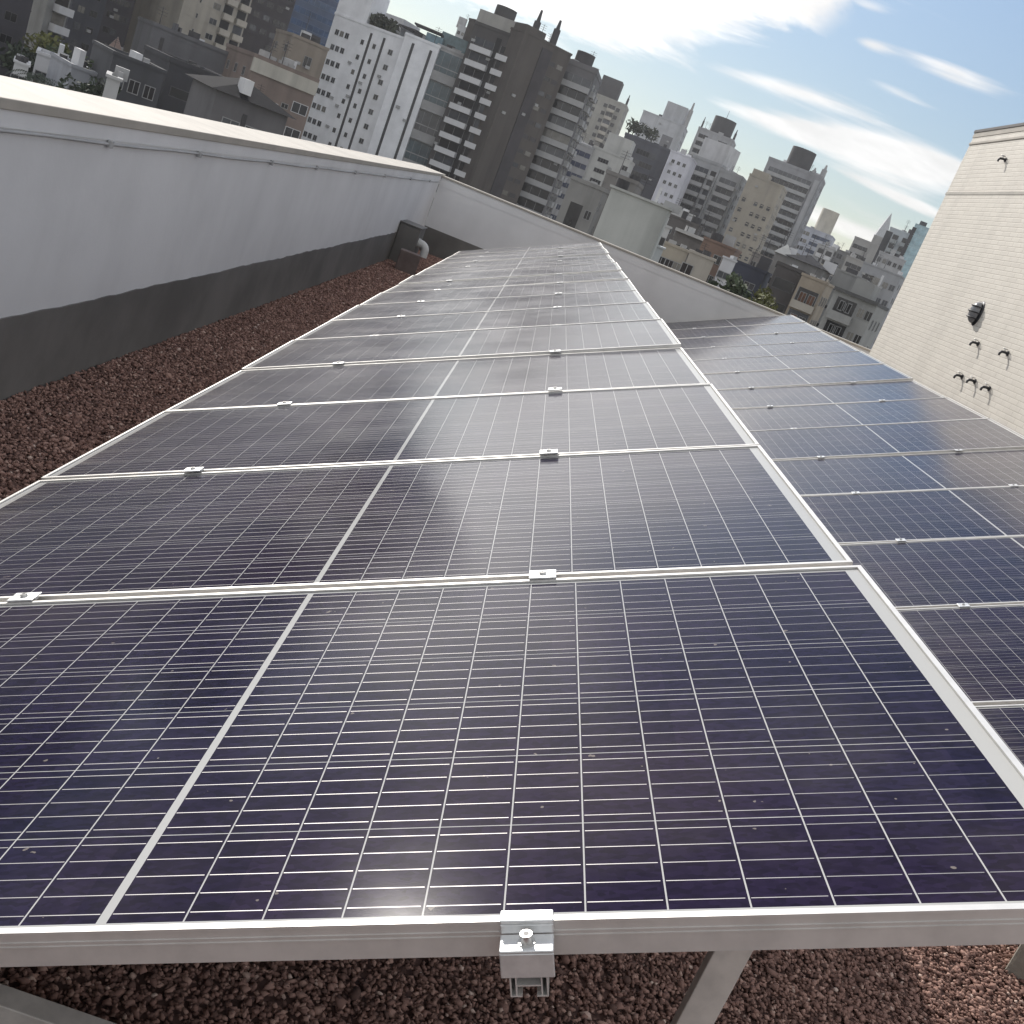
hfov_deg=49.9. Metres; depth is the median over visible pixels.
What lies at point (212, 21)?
window
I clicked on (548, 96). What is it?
window
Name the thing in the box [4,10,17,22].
window
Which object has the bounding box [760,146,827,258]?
apartment tower
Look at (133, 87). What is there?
window
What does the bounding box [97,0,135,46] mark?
apartment tower
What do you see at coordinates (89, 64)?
leafy tree
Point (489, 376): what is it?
solar panel
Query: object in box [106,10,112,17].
window
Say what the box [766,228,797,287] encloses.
house
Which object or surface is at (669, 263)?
window
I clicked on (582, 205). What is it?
apartment block
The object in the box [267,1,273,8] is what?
window
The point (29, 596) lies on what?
clamp
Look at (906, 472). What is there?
solar panel
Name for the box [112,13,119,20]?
window
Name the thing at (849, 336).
window
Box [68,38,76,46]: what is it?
window
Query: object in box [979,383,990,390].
wall tap
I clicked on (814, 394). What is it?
solar panel
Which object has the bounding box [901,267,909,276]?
window
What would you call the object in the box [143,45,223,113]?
warehouse
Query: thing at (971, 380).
wall tap
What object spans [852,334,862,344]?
window
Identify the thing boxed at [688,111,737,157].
apartment tower
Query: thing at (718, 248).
house
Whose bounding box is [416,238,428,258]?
vent pipe
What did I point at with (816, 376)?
solar panel
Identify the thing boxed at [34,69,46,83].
window
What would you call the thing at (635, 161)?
window
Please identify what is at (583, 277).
solar panel
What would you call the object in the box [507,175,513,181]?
window
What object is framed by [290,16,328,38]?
window
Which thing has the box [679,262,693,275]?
window
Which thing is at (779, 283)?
window
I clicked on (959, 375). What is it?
wall tap
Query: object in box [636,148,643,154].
window
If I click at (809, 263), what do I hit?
house
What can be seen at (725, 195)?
apartment tower
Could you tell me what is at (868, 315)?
window
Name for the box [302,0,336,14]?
window
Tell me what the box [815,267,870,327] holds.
apartment building
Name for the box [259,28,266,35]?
window
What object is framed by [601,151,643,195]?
apartment block
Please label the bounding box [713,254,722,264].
window
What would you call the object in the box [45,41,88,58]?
leafy tree
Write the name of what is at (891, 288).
window
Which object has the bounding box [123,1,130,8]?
window
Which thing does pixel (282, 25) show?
window
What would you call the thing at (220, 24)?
apartment tower
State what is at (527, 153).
window
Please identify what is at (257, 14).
window
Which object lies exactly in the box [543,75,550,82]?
window
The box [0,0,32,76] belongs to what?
apartment tower
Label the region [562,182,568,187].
window
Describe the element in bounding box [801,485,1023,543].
solar panel
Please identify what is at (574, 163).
window
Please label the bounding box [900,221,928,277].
office building
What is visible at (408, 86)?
apartment tower
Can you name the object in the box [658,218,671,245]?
house
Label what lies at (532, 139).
window
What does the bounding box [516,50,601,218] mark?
apartment tower
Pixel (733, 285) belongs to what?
leafy tree
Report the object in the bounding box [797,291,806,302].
window
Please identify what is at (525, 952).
end clamp
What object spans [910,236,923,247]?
window
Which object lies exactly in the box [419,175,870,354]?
parapet wall
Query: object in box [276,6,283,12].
window
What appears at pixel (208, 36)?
window
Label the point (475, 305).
solar panel
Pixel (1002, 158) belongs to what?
wall tap
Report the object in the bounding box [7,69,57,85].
leafy tree
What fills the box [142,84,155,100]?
window
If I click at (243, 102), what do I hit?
house
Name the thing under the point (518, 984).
mounting rail
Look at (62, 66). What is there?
house
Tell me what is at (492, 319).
solar panel
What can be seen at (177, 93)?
window
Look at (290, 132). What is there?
window
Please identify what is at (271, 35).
window
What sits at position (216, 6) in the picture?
window
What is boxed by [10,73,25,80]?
window
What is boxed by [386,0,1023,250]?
sky
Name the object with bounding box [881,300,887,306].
window
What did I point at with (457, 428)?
solar panel
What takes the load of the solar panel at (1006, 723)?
attached to the rail
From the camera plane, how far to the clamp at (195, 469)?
3.07 m
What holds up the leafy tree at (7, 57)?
on the ground
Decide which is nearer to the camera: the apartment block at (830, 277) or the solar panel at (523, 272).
the solar panel at (523, 272)
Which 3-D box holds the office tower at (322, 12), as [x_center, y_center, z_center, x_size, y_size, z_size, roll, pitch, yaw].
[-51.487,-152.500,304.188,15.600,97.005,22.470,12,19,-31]
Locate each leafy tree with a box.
[0,39,36,79]
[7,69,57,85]
[22,31,71,53]
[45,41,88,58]
[56,72,120,96]
[86,58,93,69]
[707,271,753,300]
[746,285,777,310]
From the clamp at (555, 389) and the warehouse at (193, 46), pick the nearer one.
the clamp at (555, 389)
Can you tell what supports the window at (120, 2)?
in the apartment tower at (116, 18)
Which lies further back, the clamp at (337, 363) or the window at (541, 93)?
the window at (541, 93)
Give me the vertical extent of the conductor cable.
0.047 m
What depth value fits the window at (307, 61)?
187.93 m
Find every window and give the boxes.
[0,32,12,43]
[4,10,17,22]
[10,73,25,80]
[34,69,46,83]
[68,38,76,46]
[73,21,80,30]
[77,5,85,13]
[81,43,89,50]
[85,26,93,34]
[89,10,97,18]
[102,25,108,32]
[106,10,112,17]
[109,28,115,35]
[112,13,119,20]
[116,0,123,5]
[119,16,126,23]
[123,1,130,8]
[126,79,140,95]
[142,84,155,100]
[168,86,188,101]
[204,32,212,40]
[209,17,216,26]
[213,2,220,10]
[221,116,239,125]
[249,24,256,30]
[253,10,260,17]
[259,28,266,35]
[262,15,269,21]
[265,45,270,51]
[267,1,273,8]
[268,32,274,38]
[272,19,279,26]
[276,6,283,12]
[279,22,286,29]
[280,102,288,109]
[283,126,300,138]
[287,28,325,45]
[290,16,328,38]
[290,101,307,116]
[294,4,332,26]
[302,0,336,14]
[302,56,311,66]
[502,189,508,195]
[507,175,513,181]
[508,192,515,198]
[512,161,518,167]
[514,178,520,184]
[517,147,523,153]
[519,164,525,170]
[522,133,528,139]
[524,150,530,156]
[527,119,534,125]
[529,136,535,142]
[534,122,541,128]
[538,90,544,96]
[540,108,546,114]
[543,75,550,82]
[545,93,551,100]
[549,60,555,67]
[550,79,557,85]
[556,64,562,71]
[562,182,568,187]
[566,171,582,178]
[570,160,586,170]
[576,149,590,158]
[582,210,591,220]
[632,158,639,165]
[634,171,641,176]
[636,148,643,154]
[638,161,645,168]
[640,174,647,179]
[642,151,649,157]
[644,163,651,170]
[648,153,655,160]
[658,236,665,245]
[658,256,665,264]
[664,258,673,267]
[672,261,680,270]
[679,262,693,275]
[706,275,713,282]
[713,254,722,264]
[716,270,728,279]
[744,281,754,290]
[768,301,785,313]
[771,276,795,293]
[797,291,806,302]
[805,248,814,254]
[805,294,815,305]
[808,241,817,246]
[811,234,829,242]
[827,323,836,332]
[831,326,841,335]
[837,300,846,310]
[842,302,852,313]
[844,261,861,270]
[844,330,854,340]
[850,251,863,259]
[852,243,867,251]
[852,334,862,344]
[855,307,865,318]
[862,273,874,282]
[862,310,873,321]
[869,276,880,285]
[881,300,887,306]
[882,282,888,288]
[888,284,895,291]
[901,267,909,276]
[903,255,913,267]
[904,246,918,257]
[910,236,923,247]
[913,226,927,237]
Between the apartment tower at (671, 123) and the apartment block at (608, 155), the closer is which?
the apartment block at (608, 155)
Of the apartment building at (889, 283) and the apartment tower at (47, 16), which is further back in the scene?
the apartment building at (889, 283)
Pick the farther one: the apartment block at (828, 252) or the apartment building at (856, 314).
the apartment block at (828, 252)
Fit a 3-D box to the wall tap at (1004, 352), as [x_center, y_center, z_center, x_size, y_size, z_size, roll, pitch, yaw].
[5.021,-1.630,11.230,0.092,0.087,0.054,21,16,-3]
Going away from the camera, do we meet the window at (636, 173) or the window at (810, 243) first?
the window at (636, 173)
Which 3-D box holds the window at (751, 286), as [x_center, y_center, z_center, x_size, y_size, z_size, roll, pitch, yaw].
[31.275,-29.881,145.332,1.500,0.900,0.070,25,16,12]
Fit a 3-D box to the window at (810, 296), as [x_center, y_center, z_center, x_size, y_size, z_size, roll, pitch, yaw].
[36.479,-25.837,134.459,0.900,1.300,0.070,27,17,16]
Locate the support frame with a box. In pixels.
[0,950,752,1023]
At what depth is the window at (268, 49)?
254.68 m
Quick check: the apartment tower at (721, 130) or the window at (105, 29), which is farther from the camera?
the apartment tower at (721, 130)
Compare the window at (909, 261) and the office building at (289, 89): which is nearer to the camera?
the office building at (289, 89)
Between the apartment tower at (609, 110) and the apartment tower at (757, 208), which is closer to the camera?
the apartment tower at (757, 208)
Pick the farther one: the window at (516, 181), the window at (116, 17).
the window at (516, 181)
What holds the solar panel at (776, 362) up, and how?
attached to the rail
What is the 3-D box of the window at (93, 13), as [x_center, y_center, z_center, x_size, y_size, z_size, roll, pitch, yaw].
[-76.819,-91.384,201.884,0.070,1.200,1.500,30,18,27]
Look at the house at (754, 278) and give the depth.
145.31 m
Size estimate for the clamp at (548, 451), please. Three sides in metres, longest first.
0.050 x 0.042 x 0.013 m
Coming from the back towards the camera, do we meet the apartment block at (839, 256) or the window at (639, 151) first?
the apartment block at (839, 256)
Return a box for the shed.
[652,245,665,262]
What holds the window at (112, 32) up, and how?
in the apartment tower at (116, 18)
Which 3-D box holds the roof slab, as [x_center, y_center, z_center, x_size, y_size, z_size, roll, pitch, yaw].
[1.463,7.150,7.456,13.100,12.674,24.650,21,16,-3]
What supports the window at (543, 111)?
in the apartment tower at (527, 83)
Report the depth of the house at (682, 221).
181.66 m
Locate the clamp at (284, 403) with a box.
[276,401,291,404]
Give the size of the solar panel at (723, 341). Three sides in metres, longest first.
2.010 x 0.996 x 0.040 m
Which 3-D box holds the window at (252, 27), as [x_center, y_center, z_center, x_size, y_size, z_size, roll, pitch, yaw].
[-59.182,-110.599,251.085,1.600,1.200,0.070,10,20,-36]
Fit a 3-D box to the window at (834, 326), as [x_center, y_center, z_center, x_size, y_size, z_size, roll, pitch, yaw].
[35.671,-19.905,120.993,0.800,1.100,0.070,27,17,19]
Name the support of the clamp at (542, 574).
attached to the mounting rail
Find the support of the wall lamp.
attached to the stair tower at (970, 252)
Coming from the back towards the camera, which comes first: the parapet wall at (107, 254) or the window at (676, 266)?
the window at (676, 266)
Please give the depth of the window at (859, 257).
400.37 m
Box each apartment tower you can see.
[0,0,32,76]
[23,0,74,49]
[61,0,106,61]
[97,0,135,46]
[123,0,251,52]
[239,0,295,53]
[301,0,425,152]
[367,22,444,160]
[402,31,467,166]
[426,4,542,216]
[455,15,469,38]
[459,18,572,204]
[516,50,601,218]
[581,75,629,148]
[624,117,670,199]
[634,101,694,151]
[651,149,696,205]
[680,137,740,217]
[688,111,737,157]
[700,166,746,237]
[722,168,786,263]
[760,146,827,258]
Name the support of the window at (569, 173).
in the apartment block at (580, 160)
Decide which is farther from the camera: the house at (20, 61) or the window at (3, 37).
the window at (3, 37)
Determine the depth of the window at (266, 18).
251.65 m
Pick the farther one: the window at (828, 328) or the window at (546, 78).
the window at (546, 78)
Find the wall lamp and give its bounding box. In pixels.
[966,301,984,325]
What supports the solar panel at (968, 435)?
attached to the rail
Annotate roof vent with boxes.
[388,220,427,261]
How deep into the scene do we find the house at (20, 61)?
101.48 m
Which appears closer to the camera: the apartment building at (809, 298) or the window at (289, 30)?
the apartment building at (809, 298)
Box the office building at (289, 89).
[222,41,319,138]
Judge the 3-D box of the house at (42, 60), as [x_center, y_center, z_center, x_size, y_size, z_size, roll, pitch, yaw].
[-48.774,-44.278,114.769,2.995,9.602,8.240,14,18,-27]
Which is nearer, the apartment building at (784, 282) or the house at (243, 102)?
the house at (243, 102)
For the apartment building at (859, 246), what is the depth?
399.11 m
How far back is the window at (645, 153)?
313.26 m
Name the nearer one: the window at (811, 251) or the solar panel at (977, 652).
the solar panel at (977, 652)
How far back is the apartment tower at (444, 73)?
227.89 m
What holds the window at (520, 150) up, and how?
in the apartment tower at (527, 83)
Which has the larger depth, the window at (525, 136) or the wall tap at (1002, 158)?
the window at (525, 136)
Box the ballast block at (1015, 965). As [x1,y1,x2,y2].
[1005,944,1023,985]
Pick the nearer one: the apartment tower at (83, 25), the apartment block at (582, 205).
the apartment block at (582, 205)
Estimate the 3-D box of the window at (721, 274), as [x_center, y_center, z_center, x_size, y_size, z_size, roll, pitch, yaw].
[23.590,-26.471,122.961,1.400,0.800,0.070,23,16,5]
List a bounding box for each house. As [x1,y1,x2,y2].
[10,39,30,80]
[30,43,68,83]
[45,41,97,89]
[87,37,166,107]
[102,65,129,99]
[109,37,123,50]
[183,74,295,134]
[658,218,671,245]
[666,211,703,241]
[672,209,713,261]
[679,243,716,281]
[699,231,741,282]
[714,255,737,287]
[732,237,775,298]
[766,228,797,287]
[785,235,837,280]
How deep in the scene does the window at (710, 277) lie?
151.85 m
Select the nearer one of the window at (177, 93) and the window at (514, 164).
the window at (177, 93)
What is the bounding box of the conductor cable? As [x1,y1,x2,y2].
[0,129,438,181]
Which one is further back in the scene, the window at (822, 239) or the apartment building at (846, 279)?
the window at (822, 239)
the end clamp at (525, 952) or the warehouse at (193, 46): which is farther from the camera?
the warehouse at (193, 46)
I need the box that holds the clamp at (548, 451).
[539,449,557,454]
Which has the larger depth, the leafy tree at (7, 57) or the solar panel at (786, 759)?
the leafy tree at (7, 57)
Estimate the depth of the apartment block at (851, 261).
308.40 m
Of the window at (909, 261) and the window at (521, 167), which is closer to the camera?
the window at (521, 167)
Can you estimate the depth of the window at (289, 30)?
298.62 m
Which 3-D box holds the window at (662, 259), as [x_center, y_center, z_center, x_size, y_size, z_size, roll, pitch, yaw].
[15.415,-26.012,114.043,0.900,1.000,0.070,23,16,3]
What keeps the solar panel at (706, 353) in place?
attached to the rail
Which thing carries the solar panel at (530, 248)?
on the rail
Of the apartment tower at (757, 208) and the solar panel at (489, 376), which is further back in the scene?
the apartment tower at (757, 208)
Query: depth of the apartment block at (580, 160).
285.33 m
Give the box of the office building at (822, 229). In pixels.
[796,208,839,255]
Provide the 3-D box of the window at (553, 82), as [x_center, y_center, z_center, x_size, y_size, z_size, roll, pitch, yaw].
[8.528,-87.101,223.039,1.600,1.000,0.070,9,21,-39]
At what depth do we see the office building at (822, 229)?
441.37 m
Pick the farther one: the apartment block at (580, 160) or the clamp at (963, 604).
the apartment block at (580, 160)
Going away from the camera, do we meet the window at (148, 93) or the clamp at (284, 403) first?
the clamp at (284, 403)
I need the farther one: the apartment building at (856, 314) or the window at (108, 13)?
the window at (108, 13)
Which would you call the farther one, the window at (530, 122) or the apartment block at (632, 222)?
the window at (530, 122)
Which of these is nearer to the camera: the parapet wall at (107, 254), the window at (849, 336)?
the parapet wall at (107, 254)
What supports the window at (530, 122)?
in the apartment tower at (527, 83)
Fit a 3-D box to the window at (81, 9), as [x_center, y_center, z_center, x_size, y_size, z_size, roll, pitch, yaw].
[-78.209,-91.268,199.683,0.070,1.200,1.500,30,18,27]
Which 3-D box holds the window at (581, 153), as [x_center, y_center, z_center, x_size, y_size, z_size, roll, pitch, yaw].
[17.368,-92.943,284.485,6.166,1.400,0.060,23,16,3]
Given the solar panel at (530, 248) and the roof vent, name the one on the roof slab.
the roof vent
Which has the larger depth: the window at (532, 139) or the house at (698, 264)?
the window at (532, 139)
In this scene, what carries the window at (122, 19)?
in the apartment tower at (116, 18)
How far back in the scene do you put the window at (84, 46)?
203.49 m
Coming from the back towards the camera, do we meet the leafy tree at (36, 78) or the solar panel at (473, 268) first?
the leafy tree at (36, 78)
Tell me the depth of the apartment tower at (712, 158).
328.60 m
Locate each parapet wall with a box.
[0,75,444,400]
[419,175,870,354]
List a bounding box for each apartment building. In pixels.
[761,261,809,313]
[785,266,834,326]
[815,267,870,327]
[818,278,888,348]
[849,213,891,263]
[858,255,904,348]
[871,221,910,263]
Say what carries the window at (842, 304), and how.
in the apartment building at (856, 314)
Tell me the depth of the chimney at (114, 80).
76.20 m
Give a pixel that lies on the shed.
(658, 253)
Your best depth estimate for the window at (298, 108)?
148.08 m
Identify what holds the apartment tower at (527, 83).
on the ground
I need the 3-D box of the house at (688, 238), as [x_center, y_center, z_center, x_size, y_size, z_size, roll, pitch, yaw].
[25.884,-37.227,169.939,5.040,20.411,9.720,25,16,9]
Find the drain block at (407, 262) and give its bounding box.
[395,248,420,274]
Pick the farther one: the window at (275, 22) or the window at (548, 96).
the window at (275, 22)
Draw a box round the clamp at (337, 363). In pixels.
[332,361,343,364]
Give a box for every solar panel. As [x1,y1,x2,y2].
[0,445,852,601]
[0,565,1023,966]
[41,384,758,479]
[165,347,709,410]
[242,319,680,369]
[295,302,659,339]
[331,290,644,319]
[360,279,635,304]
[382,271,627,292]
[399,262,621,284]
[416,259,613,274]
[427,254,611,268]
[437,249,608,263]
[445,246,604,258]
[453,242,602,254]
[666,315,804,329]
[671,322,820,338]
[678,331,837,348]
[683,340,858,359]
[692,351,884,373]
[703,364,912,389]
[717,380,944,408]
[732,397,987,430]
[749,418,1023,459]
[772,449,1023,495]
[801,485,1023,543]
[839,535,1023,608]
[897,604,1023,705]
[975,704,1023,766]
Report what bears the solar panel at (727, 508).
on the mounting rail
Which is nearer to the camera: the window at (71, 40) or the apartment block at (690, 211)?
the window at (71, 40)
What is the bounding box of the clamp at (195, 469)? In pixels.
[182,467,203,472]
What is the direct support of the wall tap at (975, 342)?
attached to the stair tower at (970, 252)
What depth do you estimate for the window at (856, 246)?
399.78 m
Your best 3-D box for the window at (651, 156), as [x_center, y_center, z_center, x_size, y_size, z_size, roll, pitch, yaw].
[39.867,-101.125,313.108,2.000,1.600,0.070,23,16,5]
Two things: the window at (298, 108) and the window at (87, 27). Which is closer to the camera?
the window at (298, 108)
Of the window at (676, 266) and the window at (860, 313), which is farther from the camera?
the window at (860, 313)
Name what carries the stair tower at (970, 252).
on the roof slab
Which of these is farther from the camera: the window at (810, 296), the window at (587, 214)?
the window at (587, 214)
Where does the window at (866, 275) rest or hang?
in the apartment building at (889, 283)
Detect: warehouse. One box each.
[131,6,228,74]
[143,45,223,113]
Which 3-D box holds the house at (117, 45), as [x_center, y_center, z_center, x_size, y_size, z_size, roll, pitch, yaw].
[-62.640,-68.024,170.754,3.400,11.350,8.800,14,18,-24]
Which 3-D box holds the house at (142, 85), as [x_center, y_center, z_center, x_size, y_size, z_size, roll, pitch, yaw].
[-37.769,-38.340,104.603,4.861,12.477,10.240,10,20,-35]
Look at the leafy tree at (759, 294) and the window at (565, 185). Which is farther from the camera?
the window at (565, 185)
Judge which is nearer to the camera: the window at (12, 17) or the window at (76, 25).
the window at (12, 17)
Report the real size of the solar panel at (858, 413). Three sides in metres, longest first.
2.010 x 0.996 x 0.040 m
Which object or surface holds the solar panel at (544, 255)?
on the rail
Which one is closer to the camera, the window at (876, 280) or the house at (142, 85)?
the house at (142, 85)
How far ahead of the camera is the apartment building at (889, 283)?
232.20 m
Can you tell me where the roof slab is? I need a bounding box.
[0,270,1023,1023]
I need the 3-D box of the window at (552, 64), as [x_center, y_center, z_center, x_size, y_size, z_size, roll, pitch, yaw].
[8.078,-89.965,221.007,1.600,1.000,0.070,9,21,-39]
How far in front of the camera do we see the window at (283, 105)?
147.00 m
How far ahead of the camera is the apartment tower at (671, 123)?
403.03 m
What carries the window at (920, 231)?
in the office building at (914, 241)
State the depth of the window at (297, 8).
298.59 m
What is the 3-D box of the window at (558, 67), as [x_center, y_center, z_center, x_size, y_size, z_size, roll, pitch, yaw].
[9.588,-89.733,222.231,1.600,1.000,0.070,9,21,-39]
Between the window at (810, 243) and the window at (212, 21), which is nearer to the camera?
the window at (212, 21)
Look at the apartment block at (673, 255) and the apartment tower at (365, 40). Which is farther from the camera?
the apartment tower at (365, 40)
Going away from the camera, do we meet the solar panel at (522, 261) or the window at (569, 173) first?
the solar panel at (522, 261)
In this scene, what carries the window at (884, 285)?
in the apartment building at (889, 283)
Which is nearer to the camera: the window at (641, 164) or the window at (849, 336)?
the window at (849, 336)
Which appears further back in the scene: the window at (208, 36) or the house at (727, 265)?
the window at (208, 36)
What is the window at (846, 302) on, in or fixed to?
in the apartment building at (856, 314)
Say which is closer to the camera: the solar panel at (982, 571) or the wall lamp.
the solar panel at (982, 571)
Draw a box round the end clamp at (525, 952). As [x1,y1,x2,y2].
[499,909,554,977]
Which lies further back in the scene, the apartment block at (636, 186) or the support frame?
the apartment block at (636, 186)
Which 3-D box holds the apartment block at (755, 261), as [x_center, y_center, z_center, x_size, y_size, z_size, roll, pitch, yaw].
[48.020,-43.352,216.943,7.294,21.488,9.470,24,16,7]
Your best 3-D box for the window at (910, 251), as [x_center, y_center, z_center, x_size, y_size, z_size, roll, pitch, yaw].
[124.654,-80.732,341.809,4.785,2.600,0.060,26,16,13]
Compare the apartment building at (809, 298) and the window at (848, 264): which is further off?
the window at (848, 264)
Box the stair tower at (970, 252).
[869,122,1023,435]
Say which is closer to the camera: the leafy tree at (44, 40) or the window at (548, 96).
the leafy tree at (44, 40)
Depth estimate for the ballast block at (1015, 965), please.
3.17 m
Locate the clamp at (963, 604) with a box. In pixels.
[957,603,969,606]
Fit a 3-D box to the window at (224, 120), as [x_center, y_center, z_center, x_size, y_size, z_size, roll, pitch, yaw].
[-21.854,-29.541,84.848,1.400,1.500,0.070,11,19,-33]
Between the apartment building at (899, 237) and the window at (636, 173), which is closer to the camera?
the window at (636, 173)
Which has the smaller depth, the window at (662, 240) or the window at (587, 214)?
the window at (662, 240)
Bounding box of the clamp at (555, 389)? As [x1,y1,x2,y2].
[548,387,561,390]
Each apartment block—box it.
[270,13,329,138]
[551,131,594,219]
[555,175,609,235]
[583,132,635,185]
[593,174,682,259]
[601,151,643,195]
[658,239,689,270]
[671,199,699,219]
[748,234,774,266]
[813,237,838,263]
[818,254,837,282]
[830,243,854,282]
[841,252,865,275]
[875,240,905,273]
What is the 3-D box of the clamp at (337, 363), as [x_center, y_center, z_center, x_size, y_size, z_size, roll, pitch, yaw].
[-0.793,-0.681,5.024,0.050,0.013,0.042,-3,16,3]
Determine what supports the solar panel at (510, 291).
on the mounting rail
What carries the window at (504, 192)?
in the apartment tower at (527, 83)
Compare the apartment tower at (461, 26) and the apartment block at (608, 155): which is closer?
the apartment block at (608, 155)
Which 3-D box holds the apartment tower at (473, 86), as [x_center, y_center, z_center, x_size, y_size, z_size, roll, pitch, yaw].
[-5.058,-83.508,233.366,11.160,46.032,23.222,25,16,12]
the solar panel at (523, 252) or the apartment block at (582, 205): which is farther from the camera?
the apartment block at (582, 205)
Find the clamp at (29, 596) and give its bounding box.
[6,592,41,601]
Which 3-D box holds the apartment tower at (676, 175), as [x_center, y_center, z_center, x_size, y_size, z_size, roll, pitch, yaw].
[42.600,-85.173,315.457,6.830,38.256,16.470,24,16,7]
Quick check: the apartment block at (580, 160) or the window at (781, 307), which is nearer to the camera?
the window at (781, 307)
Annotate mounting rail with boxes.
[509,977,548,996]
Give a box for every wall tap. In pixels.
[953,371,963,378]
[965,376,976,383]
[969,338,979,345]
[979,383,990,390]
[997,155,1006,161]
[998,348,1009,355]
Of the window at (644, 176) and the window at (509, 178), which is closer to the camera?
the window at (509, 178)
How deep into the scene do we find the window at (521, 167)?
227.90 m
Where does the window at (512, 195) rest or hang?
in the apartment tower at (527, 83)
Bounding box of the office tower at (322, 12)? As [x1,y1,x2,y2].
[287,0,338,45]
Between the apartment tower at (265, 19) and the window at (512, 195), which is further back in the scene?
the apartment tower at (265, 19)
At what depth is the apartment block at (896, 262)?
294.45 m
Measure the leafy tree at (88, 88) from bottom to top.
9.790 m
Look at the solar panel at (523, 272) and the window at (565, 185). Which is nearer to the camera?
the solar panel at (523, 272)
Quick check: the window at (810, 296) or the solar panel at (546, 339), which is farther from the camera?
the window at (810, 296)
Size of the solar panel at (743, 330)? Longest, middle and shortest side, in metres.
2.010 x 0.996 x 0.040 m
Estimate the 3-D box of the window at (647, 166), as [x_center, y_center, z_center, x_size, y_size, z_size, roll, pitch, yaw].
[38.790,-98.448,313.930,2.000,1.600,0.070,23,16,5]
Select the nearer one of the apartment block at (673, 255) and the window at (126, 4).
the apartment block at (673, 255)
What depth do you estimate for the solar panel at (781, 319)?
16.35 m
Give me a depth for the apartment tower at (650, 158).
313.49 m
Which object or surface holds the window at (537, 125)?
in the apartment tower at (527, 83)
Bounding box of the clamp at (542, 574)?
[529,570,555,578]
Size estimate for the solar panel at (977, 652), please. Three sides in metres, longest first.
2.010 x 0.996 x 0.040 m

